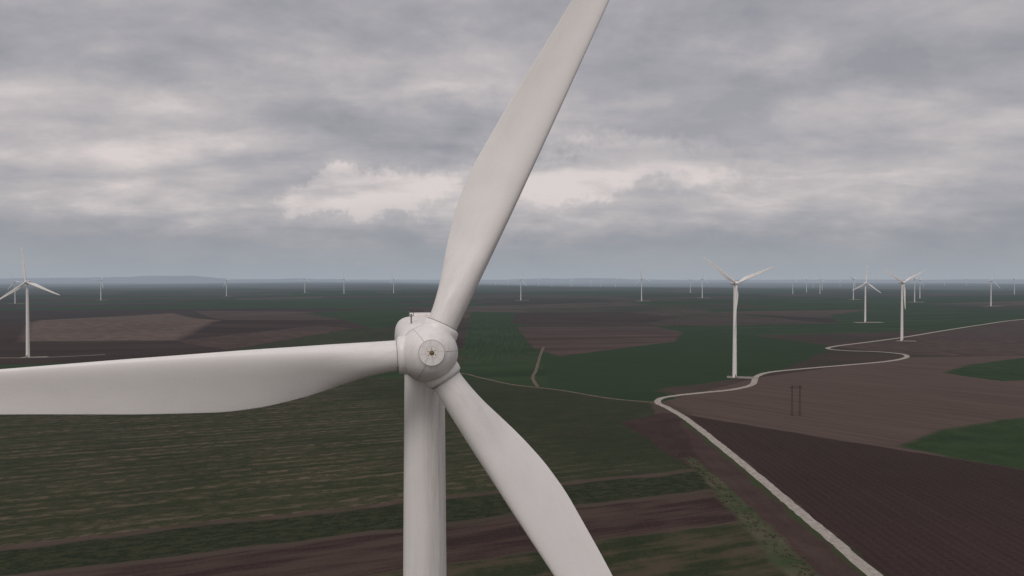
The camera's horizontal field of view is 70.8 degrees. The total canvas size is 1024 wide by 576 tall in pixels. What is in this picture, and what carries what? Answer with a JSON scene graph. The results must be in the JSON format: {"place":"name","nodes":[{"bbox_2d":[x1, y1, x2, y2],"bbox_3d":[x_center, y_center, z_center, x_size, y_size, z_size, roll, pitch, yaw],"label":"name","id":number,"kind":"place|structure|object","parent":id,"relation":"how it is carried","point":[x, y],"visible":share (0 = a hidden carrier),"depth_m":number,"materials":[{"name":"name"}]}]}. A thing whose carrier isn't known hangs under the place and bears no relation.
{"place":"outdoors","nodes":[
{"label":"outdoors","id":0,"kind":"place"},
{"bbox_2d":[0,276,1023,575],"bbox_3d":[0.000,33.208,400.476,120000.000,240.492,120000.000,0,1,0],"label":"ground","id":1,"kind":"structure","parent":0,"point":[912,464],"depth_m":481.42,"materials":[{"name":"green plant"}]},
{"bbox_2d":[8,273,20,303],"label":"wind turbine","id":2,"kind":"object","parent":1,"relation":"on","point":[14,287],"visible":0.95,"depth_m":3229.02,"materials":[{"name":"white metal"}]},
{"bbox_2d":[0,248,58,357],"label":"wind turbine","id":3,"kind":"object","parent":1,"relation":"on","point":[27,282],"visible":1,"depth_m":953.77,"materials":[{"name":"paint"}]},
{"bbox_2d":[94,275,104,299],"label":"wind turbine","id":4,"kind":"object","parent":1,"relation":"on","point":[100,286],"visible":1,"depth_m":3598.64,"materials":[{"name":"white metal"}]},
{"bbox_2d":[0,0,611,575],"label":"wind turbine","id":5,"kind":"object","parent":1,"relation":"on","point":[420,352],"visible":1,"depth_m":49.69,"materials":[{"name":"paint"}]},
{"bbox_2d":[12,299,899,378],"bbox_3d":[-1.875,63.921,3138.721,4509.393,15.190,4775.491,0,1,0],"label":"gravel pads","id":6,"kind":"object","parent":1,"relation":"on","point":[744,377],"visible":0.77,"depth_m":963.98,"materials":[{"name":"grey gravel"}]},
{"bbox_2d":[513,271,526,299],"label":"wind turbine","id":7,"kind":"object","parent":1,"relation":"on","point":[520,284],"visible":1,"depth_m":3419.06,"materials":[{"name":"white metal"}]},
{"bbox_2d":[635,271,649,300],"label":"wind turbine","id":8,"kind":"object","parent":1,"relation":"on","point":[641,284],"visible":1,"depth_m":3148.48,"materials":[{"name":"white metal"}]},
{"bbox_2d":[695,272,708,297],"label":"wind turbine","id":9,"kind":"object","parent":1,"relation":"on","point":[702,284],"visible":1,"depth_m":3698.37,"materials":[{"name":"white metal"}]},
{"bbox_2d":[704,257,773,377],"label":"wind turbine","id":10,"kind":"object","parent":1,"relation":"on","point":[733,282],"visible":0.99,"depth_m":760.87,"materials":[{"name":"paint"}]},
{"bbox_2d":[675,450,816,575],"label":"shrubs","id":11,"kind":"object","parent":1,"relation":"on","point":[770,534],"visible":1,"depth_m":314.25,"materials":[{"name":"green plant"}]},
{"bbox_2d":[790,386,801,415],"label":"power pylon","id":12,"kind":"object","parent":1,"relation":"on","point":[791,387],"visible":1,"depth_m":550.09,"materials":[{"name":"grey metal"}]},
{"bbox_2d":[848,275,858,298],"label":"wind turbine","id":13,"kind":"object","parent":1,"relation":"on","point":[853,284],"visible":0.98,"depth_m":3498.45,"materials":[{"name":"white metal"}]},
{"bbox_2d":[852,265,880,322],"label":"wind turbine","id":14,"kind":"object","parent":1,"relation":"on","point":[864,283],"visible":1,"depth_m":1815.66,"materials":[{"name":"paint"}]},
{"bbox_2d":[883,268,924,340],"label":"wind turbine","id":15,"kind":"object","parent":1,"relation":"on","point":[901,282],"visible":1,"depth_m":1225.68,"materials":[{"name":"paint"}]},
{"bbox_2d":[910,273,922,301],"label":"wind turbine","id":16,"kind":"object","parent":1,"relation":"on","point":[914,279],"visible":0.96,"depth_m":3199.32,"materials":[{"name":"white metal"}]},
{"bbox_2d":[984,269,999,305],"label":"wind turbine","id":17,"kind":"object","parent":1,"relation":"on","point":[991,289],"visible":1,"depth_m":2778.64,"materials":[{"name":"white metal"}]},
{"bbox_2d":[0,0,1023,279],"label":"sky","id":18,"kind":"structure","parent":0,"point":[228,139],"materials":[{"name":"grey"}]},
{"bbox_2d":[531,347,544,386],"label":"dirt track","id":19,"kind":"structure","parent":0,"point":[535,370],"depth_m":838.07,"materials":[{"name":"soil"}]},
{"bbox_2d":[461,373,655,402],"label":"dirt track","id":20,"kind":"structure","parent":0,"point":[556,389],"depth_m":674.41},
{"bbox_2d":[654,319,1023,575],"bbox_3d":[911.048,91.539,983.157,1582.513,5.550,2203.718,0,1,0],"label":"gravel road","id":21,"kind":"structure","parent":0,"point":[850,555],"depth_m":375.72,"materials":[{"name":"grey gravel"}]}
]}

